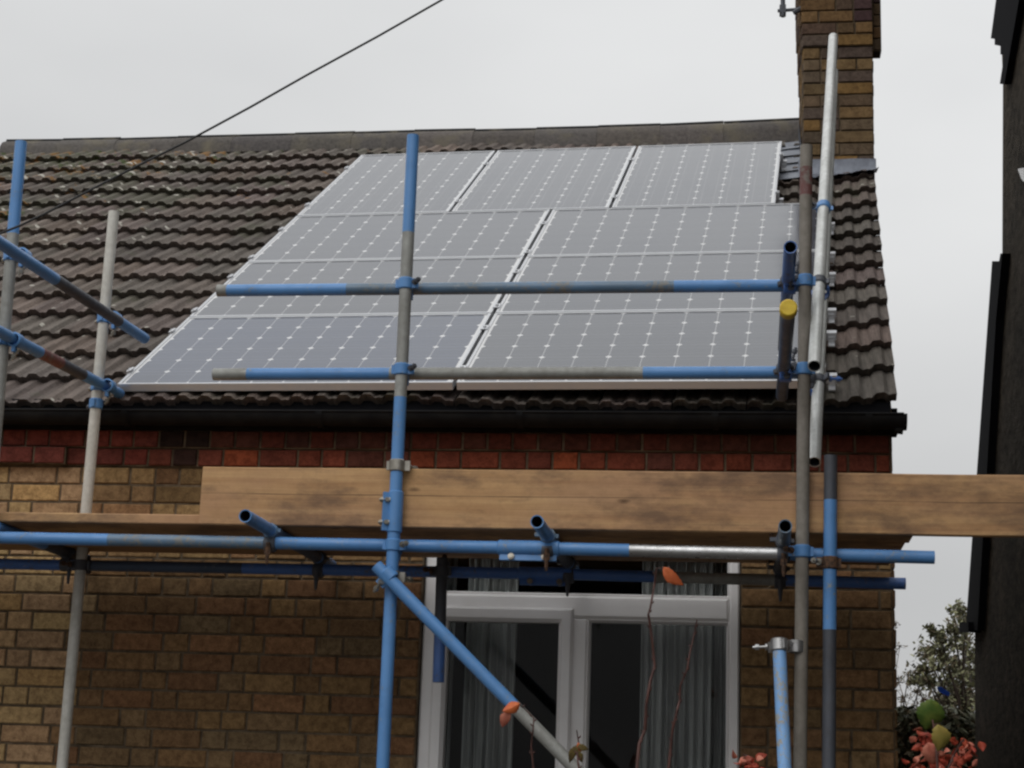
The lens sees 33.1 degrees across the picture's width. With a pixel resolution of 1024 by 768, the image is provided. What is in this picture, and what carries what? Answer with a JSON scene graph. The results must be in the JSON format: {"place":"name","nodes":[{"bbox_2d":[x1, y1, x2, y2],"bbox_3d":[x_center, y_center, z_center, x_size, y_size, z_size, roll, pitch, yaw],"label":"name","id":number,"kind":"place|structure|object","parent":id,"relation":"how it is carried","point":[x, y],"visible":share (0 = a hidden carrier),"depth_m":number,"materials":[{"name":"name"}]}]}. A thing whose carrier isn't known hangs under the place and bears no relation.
{"place":"outdoors","nodes":[
{"label":"outdoors","id":0,"kind":"place"},
{"bbox_2d":[0,0,442,234],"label":"overhead cable","id":1,"kind":"object","parent":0,"point":[219,123],"visible":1,"depth_m":6.05,"materials":[{"name":"black rubber"}]},
{"bbox_2d":[0,0,1002,707],"label":"sky","id":2,"kind":"structure","parent":0,"point":[69,68],"materials":[{"name":"white"}]},
{"bbox_2d":[810,68,837,466],"bbox_3d":[1.431,-0.689,7.858,0.048,2.600,2.295,-1,-14,13],"label":"scaffold tube","id":3,"kind":"object","parent":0,"point":[816,414],"visible":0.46,"depth_m":6.83,"materials":[{"name":"silver metal"}]},
{"bbox_2d":[810,372,841,395],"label":"scaffold coupler","id":4,"kind":"object","parent":3,"relation":"attached to","point":[825,377],"visible":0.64,"depth_m":6.88,"materials":[{"name":"metal"}]},
{"bbox_2d":[937,687,949,695],"bbox_3d":[3.369,2.399,13.454,0.100,0.071,0.024,0,-14,8],"label":"plastic scrap","id":5,"kind":"object","parent":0,"point":[942,690],"visible":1,"depth_m":13.45,"materials":[{"name":"blue plastic"}]},
{"bbox_2d":[959,0,1023,767],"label":"neighbouring house","id":6,"kind":"structure","parent":0,"point":[994,622],"depth_m":12.62,"materials":[{"name":"black"}]},
{"label":"ground","id":7,"kind":"structure","parent":0,"visible":0},
{"bbox_2d":[0,140,26,448],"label":"scaffold tube","id":8,"kind":"object","parent":7,"relation":"on","point":[14,218],"visible":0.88,"depth_m":7.00,"materials":[{"name":"blue paint"}]},
{"bbox_2d":[0,332,24,360],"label":"scaffold coupler","id":9,"kind":"object","parent":8,"relation":"attached to","point":[15,349],"visible":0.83,"depth_m":6.92,"materials":[{"name":"blue paint"}]},
{"bbox_2d":[0,325,124,397],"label":"scaffold tube","id":10,"kind":"object","parent":9,"relation":"attached to","point":[50,358],"visible":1,"depth_m":7.28,"materials":[{"name":"blue paint"}]},
{"bbox_2d":[1,247,31,275],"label":"scaffold coupler","id":11,"kind":"object","parent":8,"relation":"attached to","point":[7,257],"visible":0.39,"depth_m":7.00,"materials":[{"name":"blue paint"}]},
{"bbox_2d":[56,210,118,767],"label":"scaffold tube","id":12,"kind":"object","parent":7,"relation":"on","point":[82,552],"visible":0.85,"depth_m":7.56,"materials":[{"name":"grey metal"}]},
{"bbox_2d":[86,398,102,409],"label":"scaffold coupler","id":13,"kind":"object","parent":12,"relation":"attached to","point":[95,402],"visible":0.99,"depth_m":7.65,"materials":[{"name":"blue paint"}]},
{"bbox_2d":[88,379,116,404],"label":"scaffold coupler","id":14,"kind":"object","parent":12,"relation":"attached to","point":[109,392],"visible":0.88,"depth_m":7.67,"materials":[{"name":"blue paint"}]},
{"bbox_2d":[94,311,121,336],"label":"scaffold coupler","id":15,"kind":"object","parent":12,"relation":"attached to","point":[102,319],"visible":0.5,"depth_m":7.74,"materials":[{"name":"blue paint"}]},
{"bbox_2d":[0,235,149,343],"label":"scaffold tube","id":16,"kind":"object","parent":15,"relation":"attached to","point":[29,262],"visible":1,"depth_m":7.12,"materials":[{"name":"blue paint"}]},
{"bbox_2d":[0,558,517,578],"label":"scaffold tube","id":17,"kind":"object","parent":12,"relation":"attached to","point":[258,568],"visible":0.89,"depth_m":7.42,"materials":[{"name":"blue paint"}]},
{"bbox_2d":[59,548,76,583],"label":"scaffold coupler","id":18,"kind":"object","parent":17,"relation":"attached to","point":[66,568],"visible":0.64,"depth_m":7.53,"materials":[{"name":"metal"}]},
{"bbox_2d":[0,522,75,559],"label":"scaffold tube","id":19,"kind":"object","parent":18,"relation":"attached to","point":[61,550],"visible":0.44,"depth_m":7.32,"materials":[{"name":"blue paint"}]},
{"bbox_2d":[60,549,91,573],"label":"scaffold coupler","id":20,"kind":"object","parent":17,"relation":"attached to","point":[79,564],"visible":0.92,"depth_m":7.48,"materials":[{"name":"metal"}]},
{"bbox_2d":[312,552,329,589],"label":"scaffold coupler","id":21,"kind":"object","parent":17,"relation":"attached to","point":[317,571],"visible":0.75,"depth_m":7.36,"materials":[{"name":"metal"}]},
{"bbox_2d":[422,554,451,579],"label":"scaffold coupler","id":22,"kind":"object","parent":17,"relation":"attached to","point":[440,570],"visible":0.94,"depth_m":7.24,"materials":[{"name":"metal"}]},
{"bbox_2d":[433,557,447,682],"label":"scaffold tube","id":23,"kind":"object","parent":22,"relation":"hanging from","point":[440,616],"visible":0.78,"depth_m":7.20,"materials":[{"name":"metal"}]},
{"bbox_2d":[517,566,571,585],"bbox_3d":[0.140,0.810,7.251,0.231,0.080,0.058,0,-14,8],"label":"sleeve coupler","id":24,"kind":"object","parent":17,"relation":"attached to","point":[538,576],"visible":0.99,"depth_m":7.23,"materials":[{"name":"blue paint"}]},
{"bbox_2d":[573,569,905,589],"bbox_3d":[0.914,0.808,7.144,1.406,0.063,0.048,0,-14,8],"label":"scaffold tube","id":25,"kind":"object","parent":24,"relation":"attached to","point":[736,578],"visible":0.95,"depth_m":7.13,"materials":[{"name":"blue paint"}]},
{"bbox_2d":[557,557,578,595],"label":"scaffold coupler","id":26,"kind":"object","parent":25,"relation":"attached to","point":[568,579],"visible":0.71,"depth_m":7.21,"materials":[{"name":"metal"}]},
{"bbox_2d":[767,560,789,601],"bbox_3d":[1.110,0.800,7.131,0.117,0.211,0.099,14,-18,-41],"label":"scaffold coupler","id":27,"kind":"object","parent":25,"relation":"attached to","point":[780,582],"visible":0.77,"depth_m":7.09,"materials":[{"name":"metal"}]},
{"bbox_2d":[376,532,399,767],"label":"scaffold tube","id":28,"kind":"object","parent":7,"relation":"on","point":[386,678],"visible":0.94,"depth_m":6.40,"materials":[{"name":"blue paint"}]},
{"bbox_2d":[373,566,413,592],"bbox_3d":[-0.451,0.743,6.497,0.096,0.100,0.173,-4,-15,25],"label":"scaffold coupler","id":29,"kind":"object","parent":28,"relation":"attached to","point":[388,573],"visible":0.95,"depth_m":6.44,"materials":[{"name":"metal"}]},
{"bbox_2d":[372,561,583,767],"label":"scaffold tube","id":30,"kind":"object","parent":29,"relation":"attached to","point":[469,660],"visible":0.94,"depth_m":6.31,"materials":[{"name":"blue paint"}]},
{"bbox_2d":[382,538,408,560],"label":"scaffold coupler","id":31,"kind":"object","parent":28,"relation":"attached to","point":[396,544],"visible":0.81,"depth_m":6.51,"materials":[{"name":"blue paint"}]},
{"bbox_2d":[0,532,497,553],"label":"scaffold tube","id":32,"kind":"object","parent":31,"relation":"attached to","point":[283,543],"visible":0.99,"depth_m":6.65,"materials":[{"name":"blue paint"}]},
{"bbox_2d":[259,523,282,564],"bbox_3d":[-0.930,0.602,6.665,0.117,0.206,0.099,14,-18,-41],"label":"scaffold coupler","id":33,"kind":"object","parent":32,"relation":"attached to","point":[268,545],"visible":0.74,"depth_m":6.62,"materials":[{"name":"blue paint"}]},
{"bbox_2d":[239,509,336,563],"bbox_3d":[-0.888,0.642,6.964,0.048,0.048,1.348,0,-14,8],"label":"scaffold tube","id":34,"kind":"object","parent":33,"relation":"attached to","point":[256,522],"visible":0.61,"depth_m":6.55,"materials":[{"name":"blue paint"}]},
{"bbox_2d":[0,544,889,564],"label":"scaffold board","id":35,"kind":"object","parent":34,"relation":"on","point":[27,547],"visible":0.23,"depth_m":7.40,"materials":[{"name":"brown wood"}]},
{"bbox_2d":[0,512,912,542],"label":"scaffold board","id":36,"kind":"object","parent":34,"relation":"on","point":[109,522],"visible":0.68,"depth_m":6.76,"materials":[{"name":"brown wood"}]},
{"bbox_2d":[21,529,904,549],"bbox_3d":[-1.553,0.603,7.088,6.186,0.042,0.212,0,-14,8],"label":"scaffold board","id":37,"kind":"object","parent":34,"relation":"on","point":[864,545],"visible":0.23,"depth_m":6.80,"materials":[{"name":"brown wood"}]},
{"bbox_2d":[199,467,1023,537],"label":"scaffold board","id":38,"kind":"object","parent":34,"relation":"on","point":[942,505],"visible":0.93,"depth_m":6.49,"materials":[{"name":"brown wood"}]},
{"bbox_2d":[497,540,559,561],"bbox_3d":[0.062,0.631,6.508,0.236,0.080,0.058,0,-14,8],"label":"sleeve coupler","id":39,"kind":"object","parent":32,"relation":"attached to","point":[518,550],"visible":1,"depth_m":6.49,"materials":[{"name":"blue paint"}]},
{"bbox_2d":[559,542,934,563],"bbox_3d":[0.844,0.627,6.400,1.417,0.059,0.048,0,-14,8],"label":"scaffold tube","id":40,"kind":"object","parent":39,"relation":"attached to","point":[748,553],"visible":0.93,"depth_m":6.39,"materials":[{"name":"blue paint"}]},
{"bbox_2d":[769,533,794,576],"bbox_3d":[1.007,0.617,6.392,0.117,0.206,0.099,14,-18,-41],"label":"scaffold coupler","id":41,"kind":"object","parent":40,"relation":"attached to","point":[783,558],"visible":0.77,"depth_m":6.35,"materials":[{"name":"metal"}]},
{"bbox_2d":[774,519,791,573],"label":"scaffold tube","id":42,"kind":"object","parent":41,"relation":"attached to","point":[784,532],"visible":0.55,"depth_m":6.18,"materials":[{"name":"blue paint"}]},
{"bbox_2d":[783,544,812,557],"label":"scaffold coupler","id":43,"kind":"object","parent":40,"relation":"attached to","point":[800,550],"visible":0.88,"depth_m":6.29,"materials":[{"name":"blue paint"}]},
{"bbox_2d":[811,556,840,568],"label":"scaffold coupler","id":44,"kind":"object","parent":40,"relation":"attached to","point":[831,562],"visible":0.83,"depth_m":6.27,"materials":[{"name":"metal"}]},
{"bbox_2d":[534,529,558,570],"bbox_3d":[0.137,0.610,6.515,0.117,0.206,0.099,14,-18,-41],"label":"scaffold coupler","id":45,"kind":"object","parent":32,"relation":"attached to","point":[547,552],"visible":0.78,"depth_m":6.47,"materials":[{"name":"blue paint"}]},
{"bbox_2d":[530,515,578,568],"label":"scaffold tube","id":46,"kind":"object","parent":45,"relation":"attached to","point":[541,527],"visible":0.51,"depth_m":6.35,"materials":[{"name":"blue paint"}]},
{"bbox_2d":[390,133,418,490],"bbox_3d":[-0.423,-0.219,6.729,0.052,1.601,0.048,0,-14,8],"label":"scaffold tube","id":47,"kind":"object","parent":28,"relation":"on","point":[402,352],"visible":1,"depth_m":6.73,"materials":[{"name":"blue paint"}]},
{"bbox_2d":[378,490,403,532],"bbox_3d":[-0.459,0.485,6.551,0.092,0.161,0.058,10,-15,-29],"label":"sleeve coupler","id":48,"kind":"object","parent":47,"relation":"attached to","point":[392,510],"visible":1,"depth_m":6.54,"materials":[{"name":"blue paint"}]},
{"bbox_2d":[386,459,418,471],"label":"scaffold coupler","id":49,"kind":"object","parent":47,"relation":"attached to","point":[397,465],"visible":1,"depth_m":6.58,"materials":[{"name":"metal"}]},
{"bbox_2d":[395,276,420,299],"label":"scaffold coupler","id":50,"kind":"object","parent":47,"relation":"attached to","point":[407,282],"visible":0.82,"depth_m":6.75,"materials":[{"name":"blue paint"}]},
{"bbox_2d":[216,279,797,296],"bbox_3d":[-0.037,-0.377,6.768,2.316,0.056,0.048,0,-14,8],"label":"scaffold tube","id":51,"kind":"object","parent":50,"relation":"attached to","point":[569,287],"visible":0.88,"depth_m":6.74,"materials":[{"name":"blue paint"}]},
{"bbox_2d":[778,241,796,350],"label":"scaffold tube","id":52,"kind":"object","parent":51,"relation":"attached to","point":[789,259],"visible":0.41,"depth_m":6.32,"materials":[{"name":"blue paint"}]},
{"bbox_2d":[777,260,798,294],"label":"scaffold coupler","id":53,"kind":"object","parent":52,"relation":"attached to","point":[789,287],"visible":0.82,"depth_m":6.54,"materials":[{"name":"metal"}]},
{"bbox_2d":[212,366,797,379],"bbox_3d":[-0.044,-0.041,6.687,2.304,0.059,0.048,0,-14,8],"label":"scaffold tube","id":54,"kind":"object","parent":47,"relation":"attached to","point":[566,373],"visible":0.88,"depth_m":6.67,"materials":[{"name":"blue paint"}]},
{"bbox_2d":[391,362,416,385],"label":"scaffold coupler","id":55,"kind":"object","parent":54,"relation":"attached to","point":[403,368],"visible":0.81,"depth_m":6.67,"materials":[{"name":"blue paint"}]},
{"bbox_2d":[776,299,797,401],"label":"scaffold tube","id":56,"kind":"object","parent":54,"relation":"attached to","point":[788,308],"visible":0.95,"depth_m":6.03,"materials":[{"name":"grey metal"}]},
{"bbox_2d":[773,347,797,381],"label":"scaffold coupler","id":57,"kind":"object","parent":56,"relation":"attached to","point":[785,376],"visible":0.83,"depth_m":6.47,"materials":[{"name":"metal"}]},
{"bbox_2d":[0,0,906,767],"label":"terraced house","id":58,"kind":"structure","parent":7,"relation":"on","point":[224,670],"depth_m":7.67,"materials":[{"name":"brick"}]},
{"bbox_2d":[126,363,836,390],"bbox_3d":[-0.192,-0.023,7.772,3.262,0.136,0.085,0,-14,9],"label":"mounting rail","id":59,"kind":"object","parent":58,"relation":"attached to","point":[831,386],"visible":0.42,"depth_m":7.50,"materials":[{"name":"silver metal"}]},
{"bbox_2d":[168,325,836,346],"bbox_3d":[-0.097,-0.226,8.289,3.262,0.136,0.085,0,-14,9],"label":"mounting rail","id":60,"kind":"object","parent":58,"relation":"attached to","point":[831,337],"visible":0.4,"depth_m":8.03,"materials":[{"name":"silver metal"}]},
{"bbox_2d":[117,313,491,390],"bbox_3d":[-0.952,-0.159,8.188,1.598,0.574,0.849,0,-14,8],"label":"solar panel","id":61,"kind":"object","parent":60,"relation":"attached to","point":[189,353],"visible":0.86,"depth_m":8.17,"materials":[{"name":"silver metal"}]},
{"bbox_2d":[457,309,797,389],"bbox_3d":[0.619,-0.168,7.928,1.623,0.579,0.856,0,-14,8],"label":"solar panel","id":62,"kind":"object","parent":60,"relation":"attached to","point":[689,338],"visible":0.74,"depth_m":7.94,"materials":[{"name":"photovoltaic cell glass"},{"name":"aluminium"}]},
{"bbox_2d":[191,304,835,323],"bbox_3d":[-0.042,-0.345,8.592,3.262,0.136,0.085,0,-14,9],"label":"mounting rail","id":63,"kind":"object","parent":58,"relation":"attached to","point":[831,314],"visible":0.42,"depth_m":8.33,"materials":[{"name":"silver metal"}]},
{"bbox_2d":[227,269,835,286],"bbox_3d":[0.057,-0.554,9.126,3.262,0.136,0.085,0,-14,9],"label":"mounting rail","id":64,"kind":"object","parent":58,"relation":"attached to","point":[832,277],"visible":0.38,"depth_m":8.87,"materials":[{"name":"silver metal"}]},
{"bbox_2d":[189,256,523,317],"bbox_3d":[-0.788,-0.503,9.076,1.598,0.578,0.842,0,-14,8],"label":"solar panel","id":65,"kind":"object","parent":64,"relation":"attached to","point":[469,269],"visible":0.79,"depth_m":9.09,"materials":[{"name":"solar cell glass"},{"name":"aluminium"}]},
{"bbox_2d":[496,251,814,312],"bbox_3d":[0.783,-0.515,8.824,1.623,0.583,0.849,0,-14,8],"label":"solar panel","id":66,"kind":"object","parent":64,"relation":"attached to","point":[707,266],"visible":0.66,"depth_m":8.89,"materials":[{"name":"solar cell glass"},{"name":"aluminium"}]},
{"bbox_2d":[248,249,834,265],"bbox_3d":[0.119,-0.687,9.465,3.262,0.136,0.085,0,-14,9],"label":"mounting rail","id":67,"kind":"object","parent":58,"relation":"attached to","point":[832,256],"visible":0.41,"depth_m":9.21,"materials":[{"name":"silver metal"}]},
{"bbox_2d":[304,190,783,207],"bbox_3d":[0.163,-1.096,10.538,2.960,0.136,0.085,0,-14,9],"label":"mounting rail","id":68,"kind":"object","parent":58,"relation":"attached to","point":[779,200],"visible":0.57,"depth_m":10.32,"materials":[{"name":"silver metal"}]},
{"bbox_2d":[278,221,834,234],"bbox_3d":[0.217,-0.896,9.999,3.262,0.136,0.085,0,-14,9],"label":"mounting rail","id":69,"kind":"object","parent":58,"relation":"attached to","point":[832,226],"visible":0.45,"depth_m":9.75,"materials":[{"name":"silver metal"}]},
{"bbox_2d":[248,209,549,261],"bbox_3d":[-0.625,-0.848,9.963,1.598,0.582,0.836,0,-14,8],"label":"solar panel","id":70,"kind":"object","parent":69,"relation":"attached to","point":[512,233],"visible":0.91,"depth_m":9.94,"materials":[{"name":"solar cell glass"},{"name":"aluminium"}]},
{"bbox_2d":[527,203,816,255],"bbox_3d":[0.948,-0.862,9.719,1.623,0.587,0.842,0,-14,8],"label":"solar panel","id":71,"kind":"object","parent":69,"relation":"attached to","point":[693,229],"visible":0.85,"depth_m":9.70,"materials":[{"name":"photovoltaic cell glass"},{"name":"aluminium"}]},
{"bbox_2d":[344,152,786,170],"bbox_3d":[0.325,-1.441,11.418,2.960,0.136,0.085,0,-14,9],"label":"mounting rail","id":72,"kind":"object","parent":58,"relation":"attached to","point":[783,164],"visible":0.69,"depth_m":11.20,"materials":[{"name":"silver metal"}]},
{"bbox_2d":[297,151,494,215],"bbox_3d":[-0.714,-1.302,11.189,1.004,0.933,1.331,0,-14,8],"label":"solar panel","id":73,"kind":"object","parent":72,"relation":"attached to","point":[368,184],"visible":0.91,"depth_m":11.12,"materials":[{"name":"solar cell glass"},{"name":"aluminium"}]},
{"bbox_2d":[451,146,635,213],"bbox_3d":[0.239,-1.312,11.046,1.013,0.937,1.338,0,-14,8],"label":"solar panel","id":74,"kind":"object","parent":72,"relation":"attached to","point":[559,178],"visible":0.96,"depth_m":10.98,"materials":[{"name":"photovoltaic cell glass"},{"name":"aluminium"}]},
{"bbox_2d":[612,141,781,207],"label":"solar panel","id":75,"kind":"object","parent":72,"relation":"attached to","point":[743,173],"visible":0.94,"depth_m":10.83,"materials":[{"name":"solar cell glass"},{"name":"aluminium"}]},
{"bbox_2d":[417,557,739,767],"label":"window","id":76,"kind":"structure","parent":58,"relation":"in","point":[581,661],"depth_m":7.46,"materials":[{"name":"white plastic"}]},
{"bbox_2d":[778,0,800,17],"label":"aerial bracket","id":77,"kind":"object","parent":58,"relation":"attached to","point":[782,10],"visible":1,"depth_m":11.40,"materials":[{"name":"metal"}]},
{"bbox_2d":[500,701,535,767],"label":"young shrub","id":78,"kind":"object","parent":7,"relation":"on","point":[510,708],"visible":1,"depth_m":4.83,"materials":[{"name":"orange plant"}]},
{"bbox_2d":[568,730,588,767],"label":"young shrub","id":79,"kind":"object","parent":7,"relation":"on","point":[577,749],"visible":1,"depth_m":4.79,"materials":[{"name":"green plant"}]},
{"bbox_2d":[635,567,682,767],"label":"young shrub","id":80,"kind":"object","parent":7,"relation":"on","point":[670,576],"visible":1,"depth_m":4.83,"materials":[{"name":"orange plant"}]},
{"bbox_2d":[667,619,697,767],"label":"young shrub","id":81,"kind":"object","parent":7,"relation":"on","point":[673,724],"visible":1,"depth_m":5.02,"materials":[{"name":"brown plant"}]},
{"bbox_2d":[732,750,766,767],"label":"red leaved shrub","id":82,"kind":"object","parent":7,"relation":"on","point":[747,761],"visible":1,"depth_m":4.71,"materials":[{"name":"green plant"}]},
{"bbox_2d":[773,650,791,767],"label":"scaffold tube","id":83,"kind":"object","parent":7,"relation":"on","point":[782,710],"visible":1,"depth_m":6.09,"materials":[{"name":"blue paint"}]},
{"bbox_2d":[793,144,812,767],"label":"scaffold tube","id":84,"kind":"object","parent":7,"relation":"on","point":[802,513],"visible":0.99,"depth_m":6.37,"materials":[{"name":"grey metal"}]},
{"bbox_2d":[753,637,802,652],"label":"scaffold coupler","id":85,"kind":"object","parent":84,"relation":"attached to","point":[788,646],"visible":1,"depth_m":6.20,"materials":[{"name":"silver metal"}]},
{"bbox_2d":[790,362,814,375],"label":"scaffold coupler","id":86,"kind":"object","parent":84,"relation":"attached to","point":[799,368],"visible":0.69,"depth_m":6.45,"materials":[{"name":"blue paint"}]},
{"bbox_2d":[794,273,815,287],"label":"scaffold coupler","id":87,"kind":"object","parent":84,"relation":"attached to","point":[805,279],"visible":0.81,"depth_m":6.53,"materials":[{"name":"blue paint"}]},
{"bbox_2d":[808,33,837,371],"bbox_3d":[1.383,-0.934,7.603,0.048,2.372,2.313,-1,-14,13],"label":"scaffold tube","id":88,"kind":"object","parent":84,"relation":"attached to","point":[816,329],"visible":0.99,"depth_m":7.21,"materials":[{"name":"silver metal"}]},
{"bbox_2d":[811,274,829,299],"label":"scaffold coupler","id":89,"kind":"object","parent":88,"relation":"attached to","point":[823,279],"visible":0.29,"depth_m":6.76,"materials":[{"name":"metal"}]},
{"bbox_2d":[812,199,832,212],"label":"scaffold coupler","id":90,"kind":"object","parent":88,"relation":"attached to","point":[820,203],"visible":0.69,"depth_m":7.29,"materials":[{"name":"blue paint"}]},
{"bbox_2d":[822,454,836,767],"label":"scaffold tube","id":91,"kind":"object","parent":7,"relation":"on","point":[829,632],"visible":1,"depth_m":6.23,"materials":[{"name":"metal"}]},
{"bbox_2d":[895,621,907,668],"bbox_3d":[3.506,3.832,15.811,0.230,3.353,0.534,-5,-15,26],"label":"slender bare tree","id":92,"kind":"object","parent":7,"relation":"on","point":[899,646],"visible":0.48,"depth_m":16.30,"materials":[{"name":"grey plant"}]},
{"bbox_2d":[896,668,934,709],"bbox_3d":[4.603,4.848,19.623,0.674,3.228,1.352,-3,-14,21],"label":"bare twiggy tree","id":93,"kind":"object","parent":7,"relation":"on","point":[902,699],"visible":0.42,"depth_m":19.93,"materials":[{"name":"grey plant"}]},
{"bbox_2d":[895,702,974,767],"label":"dark hedge","id":94,"kind":"object","parent":7,"relation":"on","point":[957,724],"visible":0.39,"depth_m":15.38,"materials":[{"name":"green plant"}]},
{"bbox_2d":[905,598,974,714],"bbox_3d":[4.540,4.042,17.544,1.494,3.824,0.992,15,-18,-42],"label":"pale leaved tree","id":95,"kind":"object","parent":7,"relation":"on","point":[957,668],"visible":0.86,"depth_m":17.54,"materials":[{"name":"green plant"}]},
{"bbox_2d":[901,698,985,767],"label":"red leaved shrub","id":96,"kind":"object","parent":7,"relation":"on","point":[930,713],"visible":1,"depth_m":4.69,"materials":[{"name":"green plant"}]},
{"bbox_2d":[927,635,974,711],"bbox_3d":[5.028,4.566,19.120,0.894,3.572,1.035,0,-14,8],"label":"dark stemmed tree","id":97,"kind":"object","parent":7,"relation":"on","point":[938,693],"visible":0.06,"depth_m":19.28,"materials":[{"name":"green plant"}]}
]}

